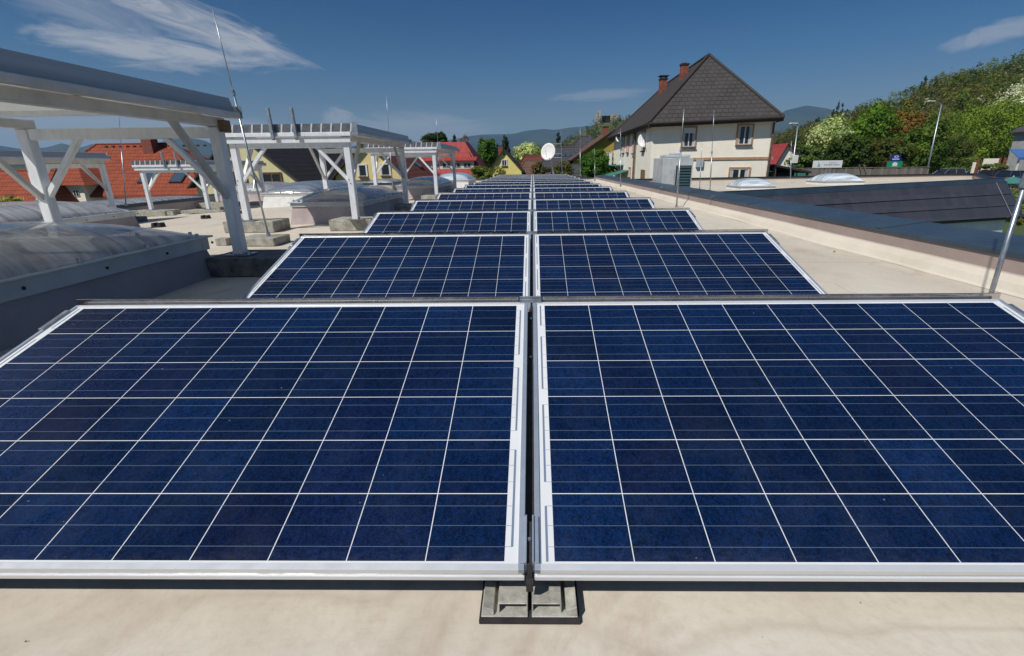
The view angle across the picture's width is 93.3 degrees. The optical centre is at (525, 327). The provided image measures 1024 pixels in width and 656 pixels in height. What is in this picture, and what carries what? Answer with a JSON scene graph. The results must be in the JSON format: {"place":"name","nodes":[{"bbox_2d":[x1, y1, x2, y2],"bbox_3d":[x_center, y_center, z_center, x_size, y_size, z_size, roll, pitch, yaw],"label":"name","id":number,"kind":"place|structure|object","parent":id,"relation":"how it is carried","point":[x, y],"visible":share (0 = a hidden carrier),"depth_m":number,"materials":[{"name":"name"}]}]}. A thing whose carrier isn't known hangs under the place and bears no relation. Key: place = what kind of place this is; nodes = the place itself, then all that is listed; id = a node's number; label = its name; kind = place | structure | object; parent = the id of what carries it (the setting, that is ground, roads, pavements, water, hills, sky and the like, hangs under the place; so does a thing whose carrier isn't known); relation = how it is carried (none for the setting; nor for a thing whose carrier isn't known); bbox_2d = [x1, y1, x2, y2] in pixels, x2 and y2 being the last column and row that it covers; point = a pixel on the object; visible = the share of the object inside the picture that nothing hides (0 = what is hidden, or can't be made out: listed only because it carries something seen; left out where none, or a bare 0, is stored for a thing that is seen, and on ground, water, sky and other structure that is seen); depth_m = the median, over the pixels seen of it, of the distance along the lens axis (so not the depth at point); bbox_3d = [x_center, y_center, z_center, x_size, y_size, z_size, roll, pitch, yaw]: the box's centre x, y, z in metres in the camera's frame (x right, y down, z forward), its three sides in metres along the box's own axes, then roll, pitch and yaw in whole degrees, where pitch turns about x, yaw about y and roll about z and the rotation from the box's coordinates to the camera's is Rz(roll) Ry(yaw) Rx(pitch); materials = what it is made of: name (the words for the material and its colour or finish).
{"place":"outdoors","nodes":[
{"label":"outdoors","id":0,"kind":"place"},
{"bbox_2d":[0,139,568,168],"bbox_3d":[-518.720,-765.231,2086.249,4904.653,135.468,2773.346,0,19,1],"label":"hills","id":1,"kind":"structure","parent":0,"point":[18,166],"depth_m":1527.03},
{"bbox_2d":[0,106,839,158],"bbox_3d":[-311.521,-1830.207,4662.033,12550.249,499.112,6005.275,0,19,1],"label":"hills","id":2,"kind":"structure","parent":0,"point":[802,115],"depth_m":4422.89,"materials":[{"name":"plant"}]},
{"bbox_2d":[0,0,1023,148],"label":"sky","id":3,"kind":"structure","parent":0,"point":[471,67],"materials":[{"name":"blue"}]},
{"bbox_2d":[564,119,625,144],"bbox_3d":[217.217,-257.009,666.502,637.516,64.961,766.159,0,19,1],"label":"castle hill","id":4,"kind":"structure","parent":0,"point":[606,124],"depth_m":624.17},
{"bbox_2d":[490,114,629,167],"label":"castle hill forest","id":5,"kind":"object","parent":4,"relation":"on","point":[566,142],"visible":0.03,"depth_m":594.84,"materials":[{"name":"green plant"}]},
{"bbox_2d":[595,110,617,123],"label":"castle ruin","id":6,"kind":"object","parent":4,"relation":"on","point":[598,116],"visible":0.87,"depth_m":644.19,"materials":[{"name":"stone"}]},
{"bbox_2d":[1002,209,1023,235],"bbox_3d":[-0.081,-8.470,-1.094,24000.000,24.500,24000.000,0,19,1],"label":"ground","id":7,"kind":"structure","parent":0,"point":[1019,230],"depth_m":28.00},
{"bbox_2d":[0,169,78,201],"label":"house","id":8,"kind":"structure","parent":7,"relation":"on","point":[10,185],"depth_m":32.66,"materials":[{"name":"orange tile"}]},
{"bbox_2d":[61,139,210,201],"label":"house","id":9,"kind":"structure","parent":7,"relation":"on","point":[80,184],"depth_m":34.92,"materials":[{"name":"red tile"}]},
{"bbox_2d":[168,173,186,182],"bbox_3d":[-25.047,-10.961,34.965,0.940,0.878,1.149,0,19,1],"label":"roof window","id":10,"kind":"structure","parent":9,"relation":"in","point":[177,177],"depth_m":34.76,"materials":[{"name":"glass"}]},
{"bbox_2d":[187,144,344,194],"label":"house","id":11,"kind":"structure","parent":7,"relation":"on","point":[290,165],"depth_m":30.84,"materials":[{"name":"paint"}]},
{"bbox_2d":[262,172,282,181],"bbox_3d":[-15.971,-9.317,30.484,1.320,0.965,0.120,0,19,1],"label":"window","id":12,"kind":"structure","parent":11,"relation":"in","point":[267,176],"depth_m":30.46,"materials":[{"name":"brown glass"}]},
{"bbox_2d":[330,144,439,179],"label":"house","id":13,"kind":"structure","parent":7,"relation":"on","point":[418,168],"depth_m":32.23,"materials":[{"name":"tile"}]},
{"bbox_2d":[414,142,488,174],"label":"house","id":14,"kind":"structure","parent":7,"relation":"on","point":[467,157],"depth_m":44.85,"materials":[{"name":"red tile"}]},
{"bbox_2d":[469,166,494,178],"bbox_3d":[-2.855,-10.559,33.039,1.686,1.147,1.668,6,20,18],"label":"shrub","id":15,"kind":"object","parent":7,"relation":"on","point":[478,172],"visible":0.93,"depth_m":32.74,"materials":[{"name":"green plant"}]},
{"bbox_2d":[474,137,497,167],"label":"green tree","id":16,"kind":"object","parent":7,"relation":"on","point":[487,151],"visible":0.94,"depth_m":55.53,"materials":[{"name":"green plant"}]},
{"bbox_2d":[489,146,523,175],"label":"house","id":17,"kind":"structure","parent":7,"relation":"on","point":[508,162],"depth_m":49.01,"materials":[{"name":"paint"}]},
{"bbox_2d":[512,142,538,161],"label":"blossom tree","id":18,"kind":"object","parent":7,"relation":"on","point":[520,152],"visible":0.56,"depth_m":66.55,"materials":[{"name":"green plant"}]},
{"bbox_2d":[521,159,551,174],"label":"house","id":19,"kind":"structure","parent":7,"relation":"on","point":[526,165],"depth_m":53.79,"materials":[{"name":"brown tile"}]},
{"bbox_2d":[531,161,546,173],"bbox_3d":[1.067,-12.404,37.720,1.390,1.269,1.211,0,19,1],"label":"shrub","id":20,"kind":"object","parent":7,"relation":"on","point":[541,170],"visible":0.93,"depth_m":37.48,"materials":[{"name":"green plant"}]},
{"bbox_2d":[541,146,579,172],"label":"house","id":21,"kind":"structure","parent":7,"relation":"on","point":[568,152],"depth_m":54.29,"materials":[{"name":"grey tile"}]},
{"bbox_2d":[548,160,574,174],"bbox_3d":[2.865,-12.341,37.675,2.170,1.469,1.800,0,19,1],"label":"shrub","id":22,"kind":"object","parent":7,"relation":"on","point":[565,165],"visible":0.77,"depth_m":37.31,"materials":[{"name":"green plant"}]},
{"bbox_2d":[571,136,593,148],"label":"house","id":23,"kind":"structure","parent":7,"relation":"on","point":[580,142],"depth_m":64.16,"materials":[{"name":"grey tile"}]},
{"bbox_2d":[568,126,614,163],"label":"house","id":24,"kind":"structure","parent":7,"relation":"on","point":[601,141],"depth_m":50.25,"materials":[{"name":"brown tile"}]},
{"bbox_2d":[576,148,619,177],"bbox_3d":[5.218,-10.716,36.156,3.202,5.184,2.696,-9,20,-23],"label":"green tree","id":25,"kind":"object","parent":7,"relation":"on","point":[591,158],"visible":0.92,"depth_m":35.10,"materials":[{"name":"green plant"}]},
{"bbox_2d":[605,53,784,178],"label":"white house","id":26,"kind":"structure","parent":7,"relation":"on","point":[703,92],"depth_m":25.59,"materials":[{"name":"paint"}]},
{"bbox_2d":[680,126,697,147],"bbox_3d":[8.648,-10.061,25.470,0.788,1.083,0.120,1,19,5],"label":"window","id":27,"kind":"structure","parent":26,"relation":"in","point":[689,137],"depth_m":25.50,"materials":[{"name":"white glass"}]},
{"bbox_2d":[728,167,750,176],"bbox_3d":[11.460,-8.238,25.828,1.132,0.700,0.201,0,19,1],"label":"window","id":28,"kind":"structure","parent":26,"relation":"in","point":[733,171],"depth_m":25.83,"materials":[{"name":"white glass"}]},
{"bbox_2d":[735,124,754,145],"bbox_3d":[11.476,-10.069,25.205,0.851,1.073,0.120,1,19,5],"label":"window","id":29,"kind":"structure","parent":26,"relation":"in","point":[745,132],"depth_m":25.23,"materials":[{"name":"clear glass"}]},
{"bbox_2d":[768,164,811,176],"bbox_3d":[14.602,-7.584,28.637,2.119,4.050,3.800,0,19,1],"label":"lean to","id":30,"kind":"object","parent":7,"relation":"on","point":[778,170],"visible":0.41,"depth_m":27.06,"materials":[{"name":"metal"}]},
{"bbox_2d":[769,143,817,171],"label":"house","id":31,"kind":"structure","parent":7,"relation":"on","point":[781,153],"depth_m":50.30,"materials":[{"name":"red paint"}]},
{"bbox_2d":[784,142,823,167],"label":"green tree","id":32,"kind":"object","parent":7,"relation":"on","point":[806,161],"visible":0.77,"depth_m":49.26,"materials":[{"name":"green plant"}]},
{"bbox_2d":[812,160,842,168],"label":"banner sign","id":33,"kind":"object","parent":7,"relation":"on","point":[837,164],"visible":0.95,"depth_m":40.99,"materials":[{"name":"metal"}]},
{"bbox_2d":[802,113,856,169],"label":"blossom tree","id":34,"kind":"object","parent":7,"relation":"on","point":[819,134],"visible":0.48,"depth_m":54.49,"materials":[{"name":"white plant"}]},
{"bbox_2d":[821,132,876,168],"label":"green tree","id":35,"kind":"object","parent":7,"relation":"on","point":[849,149],"visible":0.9,"depth_m":50.95,"materials":[{"name":"green plant"}]},
{"bbox_2d":[797,167,929,175],"bbox_3d":[25.010,-10.573,36.392,9.327,2.910,0.180,2,19,7],"label":"wooden fence","id":36,"kind":"object","parent":7,"relation":"on","point":[881,170],"visible":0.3,"depth_m":35.85,"materials":[{"name":"grey wood"}]},
{"bbox_2d":[719,178,1023,231],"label":"wing building","id":37,"kind":"structure","parent":7,"relation":"on","point":[986,204],"depth_m":12.46,"materials":[{"name":"metal"}]},
{"bbox_2d":[636,173,977,183],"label":"wing parapet","id":38,"kind":"structure","parent":37,"relation":"on","point":[863,177],"depth_m":22.57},
{"bbox_2d":[691,178,972,190],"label":"wing roof","id":39,"kind":"structure","parent":37,"relation":"attached to","point":[717,186],"depth_m":20.03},
{"bbox_2d":[652,153,692,186],"bbox_3d":[4.529,-4.776,14.890,0.880,1.160,1.247,0,19,1],"label":"air handling unit","id":40,"kind":"object","parent":39,"relation":"on","point":[665,169],"visible":0.77,"depth_m":14.37,"materials":[{"name":"metal"}]},
{"bbox_2d":[726,178,776,189],"bbox_3d":[7.641,-4.828,16.378,1.230,0.476,1.300,0,19,1],"label":"skylight","id":41,"kind":"object","parent":39,"relation":"on","point":[749,184],"visible":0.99,"depth_m":15.84,"materials":[{"name":"white paint"}]},
{"bbox_2d":[806,173,864,184],"bbox_3d":[12.379,-5.914,19.314,1.550,0.546,1.500,0,19,1],"label":"skylight","id":42,"kind":"object","parent":39,"relation":"on","point":[835,179],"visible":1,"depth_m":18.70,"materials":[{"name":"white paint"}]},
{"bbox_2d":[842,98,903,168],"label":"green tree","id":43,"kind":"object","parent":7,"relation":"on","point":[879,120],"visible":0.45,"depth_m":55.43,"materials":[{"name":"green plant"}]},
{"bbox_2d":[859,132,924,168],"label":"green tree","id":44,"kind":"object","parent":7,"relation":"on","point":[886,148],"visible":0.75,"depth_m":50.98,"materials":[{"name":"green plant"}]},
{"bbox_2d":[887,97,933,166],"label":"russet tree","id":45,"kind":"object","parent":7,"relation":"on","point":[910,118],"visible":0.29,"depth_m":57.07,"materials":[{"name":"brown plant"}]},
{"bbox_2d":[896,116,958,173],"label":"green tree","id":46,"kind":"object","parent":7,"relation":"on","point":[924,133],"visible":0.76,"depth_m":54.28,"materials":[{"name":"green plant"}]},
{"bbox_2d":[927,100,941,167],"bbox_3d":[30.883,-13.253,37.440,1.372,8.004,0.200,0,19,1],"label":"street lamp","id":47,"kind":"object","parent":7,"relation":"on","point":[935,131],"visible":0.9,"depth_m":36.82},
{"bbox_2d":[923,107,965,172],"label":"green tree","id":48,"kind":"object","parent":7,"relation":"on","point":[934,111],"visible":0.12,"depth_m":100.36,"materials":[{"name":"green plant"}]},
{"bbox_2d":[929,129,982,173],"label":"green tree","id":49,"kind":"object","parent":7,"relation":"on","point":[968,148],"visible":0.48,"depth_m":79.28,"materials":[{"name":"green plant"}]},
{"bbox_2d":[940,157,982,171],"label":"shrub","id":50,"kind":"object","parent":7,"relation":"on","point":[969,161],"visible":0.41,"depth_m":78.28,"materials":[{"name":"green plant"}]},
{"bbox_2d":[936,89,1023,166],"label":"green tree","id":51,"kind":"object","parent":7,"relation":"on","point":[990,148],"visible":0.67,"depth_m":84.02,"materials":[{"name":"green plant"}]},
{"bbox_2d":[970,157,1006,172],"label":"garden wall","id":52,"kind":"structure","parent":7,"relation":"on","point":[989,161],"depth_m":58.48,"materials":[{"name":"white paint"}]},
{"bbox_2d":[975,163,1012,169],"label":"shrub","id":53,"kind":"object","parent":7,"relation":"on","point":[997,166],"visible":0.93,"depth_m":56.18,"materials":[{"name":"green plant"}]},
{"bbox_2d":[987,80,1023,121],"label":"blossom tree","id":54,"kind":"object","parent":7,"relation":"on","point":[1018,91],"visible":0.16,"depth_m":107.82,"materials":[{"name":"white plant"}]},
{"bbox_2d":[1006,126,1023,169],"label":"grey roofed building","id":55,"kind":"structure","parent":7,"relation":"on","point":[1017,143],"depth_m":61.26,"materials":[{"name":"paint"}]},
{"bbox_2d":[1006,187,1023,226],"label":"shrub","id":56,"kind":"object","parent":7,"relation":"on","point":[1020,220],"visible":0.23,"depth_m":17.69,"materials":[{"name":"green plant"}]},
{"bbox_3d":[-4.311,-1.007,12.082,16.380,3.020,32.250,0,19,1],"label":"flat roofed building","id":57,"kind":"object","parent":7,"relation":"on","visible":0},
{"bbox_2d":[0,181,1023,655],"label":"flat roof","id":58,"kind":"structure","parent":57,"relation":"on","point":[150,617],"depth_m":0.99,"materials":[{"name":"concrete"}]},
{"bbox_2d":[0,201,140,226],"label":"skylight","id":59,"kind":"object","parent":58,"relation":"on","point":[15,211],"visible":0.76,"depth_m":7.49,"materials":[{"name":"plastic"}]},
{"bbox_2d":[0,221,213,351],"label":"skylight","id":60,"kind":"object","parent":58,"relation":"on","point":[49,271],"visible":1,"depth_m":3.03,"materials":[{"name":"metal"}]},
{"bbox_2d":[81,196,204,210],"bbox_3d":[-10.994,-3.235,13.257,1.540,0.606,5.040,0,19,1],"label":"skylight","id":61,"kind":"object","parent":58,"relation":"on","point":[181,203],"visible":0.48,"depth_m":13.68,"materials":[{"name":"plastic"}]},
{"bbox_2d":[132,209,180,216],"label":"concrete block","id":62,"kind":"structure","parent":58,"relation":"on","point":[152,213],"depth_m":12.35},
{"bbox_2d":[181,209,224,213],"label":"concrete block","id":63,"kind":"structure","parent":58,"relation":"on","point":[191,211],"depth_m":12.31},
{"bbox_2d":[130,152,265,209],"bbox_3d":[-8.962,-4.187,13.659,1.900,1.401,3.045,0,19,1],"label":"metal rack","id":64,"kind":"object","parent":63,"relation":"on","point":[158,167],"visible":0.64,"depth_m":12.31,"materials":[{"name":"white"}]},
{"bbox_2d":[195,201,240,207],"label":"concrete block","id":65,"kind":"structure","parent":58,"relation":"on","point":[213,204],"depth_m":15.01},
{"bbox_2d":[206,249,287,276],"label":"concrete block","id":66,"kind":"structure","parent":58,"relation":"on","point":[260,263],"depth_m":4.06,"materials":[{"name":"concrete"}]},
{"bbox_2d":[0,48,257,255],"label":"metal rack","id":67,"kind":"object","parent":66,"relation":"on","point":[33,86],"visible":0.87,"depth_m":3.54,"materials":[{"name":"white"}]},
{"bbox_2d":[219,181,287,201],"bbox_3d":[-9.765,-5.108,18.252,1.840,0.796,3.140,0,19,1],"label":"skylight","id":68,"kind":"object","parent":58,"relation":"on","point":[252,194],"visible":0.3,"depth_m":16.86,"materials":[{"name":"plastic"}]},
{"bbox_2d":[223,218,290,232],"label":"concrete block","id":69,"kind":"structure","parent":58,"relation":"on","point":[274,225],"depth_m":6.86,"materials":[{"name":"concrete"}]},
{"bbox_2d":[0,296,527,579],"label":"solar panel","id":70,"kind":"object","parent":58,"relation":"on","point":[356,438],"visible":1,"depth_m":1.23,"materials":[{"name":"glass"}]},
{"bbox_2d":[245,234,290,246],"bbox_3d":[-3.147,-1.062,5.836,0.440,0.093,0.400,0,19,1],"label":"paving slab","id":71,"kind":"object","parent":58,"relation":"on","point":[263,240],"depth_m":5.67,"materials":[{"name":"concrete"}]},
{"bbox_2d":[212,10,270,235],"bbox_3d":[-3.180,-2.225,5.444,0.202,2.361,0.086,4,19,13],"label":"lightning rod","id":72,"kind":"object","parent":71,"relation":"on","point":[249,158],"visible":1,"depth_m":5.51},
{"bbox_2d":[260,180,347,207],"bbox_3d":[-6.323,-4.093,14.634,1.440,0.726,3.740,0,19,1],"label":"skylight","id":73,"kind":"object","parent":58,"relation":"on","point":[281,195],"visible":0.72,"depth_m":12.96,"materials":[{"name":"white paint"}]},
{"bbox_2d":[287,185,403,224],"bbox_3d":[-3.154,-2.295,8.962,1.280,0.671,2.640,0,19,1],"label":"skylight","id":74,"kind":"object","parent":58,"relation":"on","point":[324,206],"visible":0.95,"depth_m":7.80,"materials":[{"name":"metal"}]},
{"bbox_2d":[329,216,372,230],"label":"concrete block","id":75,"kind":"structure","parent":58,"relation":"on","point":[341,224],"depth_m":6.92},
{"bbox_2d":[225,108,412,220],"bbox_3d":[-3.154,-2.670,7.972,1.940,1.446,3.115,0,19,1],"label":"metal rack","id":76,"kind":"object","parent":75,"relation":"on","point":[320,138],"visible":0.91,"depth_m":6.59,"materials":[{"name":"white"}]},
{"bbox_2d":[362,178,401,189],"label":"skylight","id":77,"kind":"object","parent":58,"relation":"on","point":[385,182],"visible":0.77,"depth_m":19.21,"materials":[{"name":"plastic"}]},
{"bbox_2d":[242,231,529,311],"bbox_3d":[-0.813,-0.285,3.270,1.698,0.406,1.232,0,35,1],"label":"solar panel","id":78,"kind":"object","parent":58,"relation":"on","point":[409,264],"visible":0.75,"depth_m":3.10,"materials":[{"name":"glass"}]},
{"bbox_2d":[396,176,453,197],"bbox_3d":[-3.054,-4.418,15.210,1.280,0.691,3.140,0,19,1],"label":"skylight","id":79,"kind":"object","parent":58,"relation":"on","point":[418,187],"visible":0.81,"depth_m":13.81,"materials":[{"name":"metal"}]},
{"bbox_2d":[421,195,436,198],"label":"concrete block","id":80,"kind":"structure","parent":58,"relation":"on","point":[428,196],"depth_m":12.16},
{"bbox_2d":[363,142,459,194],"bbox_3d":[-3.008,-4.498,13.641,1.930,1.265,3.300,0,19,1],"label":"metal rack","id":81,"kind":"object","parent":80,"relation":"on","point":[420,150],"visible":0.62,"depth_m":12.15,"materials":[{"name":"white"}]},
{"bbox_2d":[363,209,530,238],"bbox_3d":[-0.786,-0.865,4.986,1.698,0.406,1.232,0,35,1],"label":"solar panel","id":82,"kind":"object","parent":58,"relation":"on","point":[451,221],"visible":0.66,"depth_m":5.00,"materials":[{"name":"glass"}]},
{"bbox_2d":[440,172,475,187],"bbox_3d":[-2.977,-6.288,20.700,1.540,0.716,2.740,0,19,1],"label":"skylight","id":83,"kind":"object","parent":58,"relation":"on","point":[463,180],"visible":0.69,"depth_m":19.54,"materials":[{"name":"white paint"}]},
{"bbox_2d":[410,198,531,213],"bbox_3d":[-0.758,-1.445,6.701,1.698,0.406,1.232,0,35,1],"label":"solar panel","id":84,"kind":"object","parent":58,"relation":"on","point":[473,204],"visible":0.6,"depth_m":6.79,"materials":[{"name":"glass"}]},
{"bbox_2d":[436,192,531,198],"bbox_3d":[-0.731,-2.025,8.417,1.698,0.406,1.232,0,35,1],"label":"solar panel","id":85,"kind":"object","parent":58,"relation":"on","point":[476,195],"visible":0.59,"depth_m":8.55,"materials":[{"name":"glass"}]},
{"bbox_2d":[452,187,531,191],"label":"solar panel","id":86,"kind":"object","parent":58,"relation":"on","point":[512,189],"visible":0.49,"depth_m":10.28,"materials":[{"name":"glass"}]},
{"bbox_2d":[464,184,531,187],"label":"solar panel","id":87,"kind":"object","parent":58,"relation":"on","point":[496,185],"visible":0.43,"depth_m":12.02,"materials":[{"name":"glass"}]},
{"bbox_2d":[479,296,579,623],"bbox_3d":[0.014,0.231,1.387,0.202,0.419,1.026,0,19,1],"label":"panel mount","id":88,"kind":"object","parent":58,"relation":"on","point":[529,599],"visible":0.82,"depth_m":0.99,"materials":[{"name":"metal"}]},
{"bbox_2d":[526,231,536,311],"bbox_3d":[0.042,-0.349,3.103,0.202,0.419,1.026,0,19,1],"label":"panel mount","id":89,"kind":"object","parent":58,"relation":"on","point":[530,305],"visible":0.21,"depth_m":3.12,"materials":[{"name":"metal"}]},
{"bbox_2d":[541,143,554,173],"bbox_3d":[1.346,-8.515,24.919,1.144,1.920,0.689,-14,23,-35],"label":"satellite dish","id":90,"kind":"object","parent":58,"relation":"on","point":[547,151],"visible":0.92,"depth_m":24.68,"materials":[{"name":"white paint"}]},
{"bbox_2d":[533,181,591,183],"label":"solar panel","id":91,"kind":"object","parent":58,"relation":"on","point":[550,182],"visible":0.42,"depth_m":13.73,"materials":[{"name":"glass"}]},
{"bbox_2d":[533,183,600,187],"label":"solar panel","id":92,"kind":"object","parent":58,"relation":"on","point":[568,185],"visible":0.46,"depth_m":11.99,"materials":[{"name":"glass"}]},
{"bbox_2d":[533,186,612,191],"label":"solar panel","id":93,"kind":"object","parent":58,"relation":"on","point":[592,188],"visible":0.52,"depth_m":10.26,"materials":[{"name":"glass"}]},
{"bbox_2d":[533,191,629,197],"bbox_3d":[0.987,-2.036,8.386,1.698,0.406,1.232,0,35,1],"label":"solar panel","id":94,"kind":"object","parent":58,"relation":"on","point":[568,194],"visible":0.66,"depth_m":8.52,"materials":[{"name":"glass"}]},
{"bbox_2d":[533,197,654,208],"bbox_3d":[0.959,-1.455,6.670,1.698,0.406,1.232,0,35,1],"label":"solar panel","id":95,"kind":"object","parent":58,"relation":"on","point":[594,203],"visible":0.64,"depth_m":6.76,"materials":[{"name":"glass"}]},
{"bbox_2d":[533,208,703,233],"bbox_3d":[0.932,-0.875,4.955,1.698,0.406,1.232,0,35,1],"label":"solar panel","id":96,"kind":"object","parent":58,"relation":"on","point":[615,219],"visible":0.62,"depth_m":4.97,"materials":[{"name":"glass"}]},
{"bbox_2d":[533,229,826,301],"bbox_3d":[0.904,-0.295,3.239,1.698,0.406,1.232,0,35,1],"label":"solar panel","id":97,"kind":"object","parent":58,"relation":"on","point":[675,262],"visible":0.69,"depth_m":3.06,"materials":[{"name":"glass"}]},
{"bbox_2d":[533,293,1023,581],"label":"solar panel","id":98,"kind":"object","parent":58,"relation":"on","point":[826,437],"visible":0.97,"depth_m":1.21,"materials":[{"name":"glass"}]},
{"bbox_2d":[592,175,1023,299],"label":"parapet","id":99,"kind":"structure","parent":58,"relation":"on","point":[967,255],"depth_m":4.71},
{"bbox_2d":[988,173,1023,292],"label":"lightning rod","id":100,"kind":"object","parent":58,"relation":"on","point":[1009,233],"visible":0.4,"depth_m":2.25,"materials":[{"name":"metal"}]},
{"bbox_2d":[1008,184,1019,189],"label":"parking lot","id":101,"kind":"structure","parent":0,"point":[1014,186],"depth_m":53.07,"materials":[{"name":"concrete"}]},
{"bbox_2d":[932,168,966,173],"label":"parked car","id":102,"kind":"object","parent":101,"relation":"on","point":[952,170],"visible":0.22,"depth_m":63.07,"materials":[{"name":"black metal"}]},
{"bbox_2d":[993,170,1023,184],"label":"parked car","id":103,"kind":"object","parent":101,"relation":"on","point":[1008,173],"visible":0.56,"depth_m":50.75,"materials":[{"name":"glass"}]},
{"bbox_2d":[1009,149,1023,184],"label":"blue awning","id":104,"kind":"object","parent":101,"relation":"on","point":[1019,153],"visible":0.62,"depth_m":54.67,"materials":[{"name":"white fabric"}]},
{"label":"wooded hill","id":105,"kind":"structure","parent":0,"visible":0},
{"bbox_2d":[773,49,1023,171],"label":"hillside forest","id":106,"kind":"object","parent":105,"relation":"on","point":[975,86],"visible":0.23,"depth_m":179.91,"materials":[{"name":"green plant"}]},
{"bbox_3d":[-10.437,-2.291,10.558,1.000,0.223,0.492,0,19,1],"label":"concrete block","id":107,"kind":"object","parent":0,"visible":0},
{"bbox_2d":[0,150,116,207],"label":"metal rack","id":108,"kind":"object","parent":107,"relation":"on","point":[17,157],"visible":0.54,"depth_m":9.81,"materials":[{"name":"white"}]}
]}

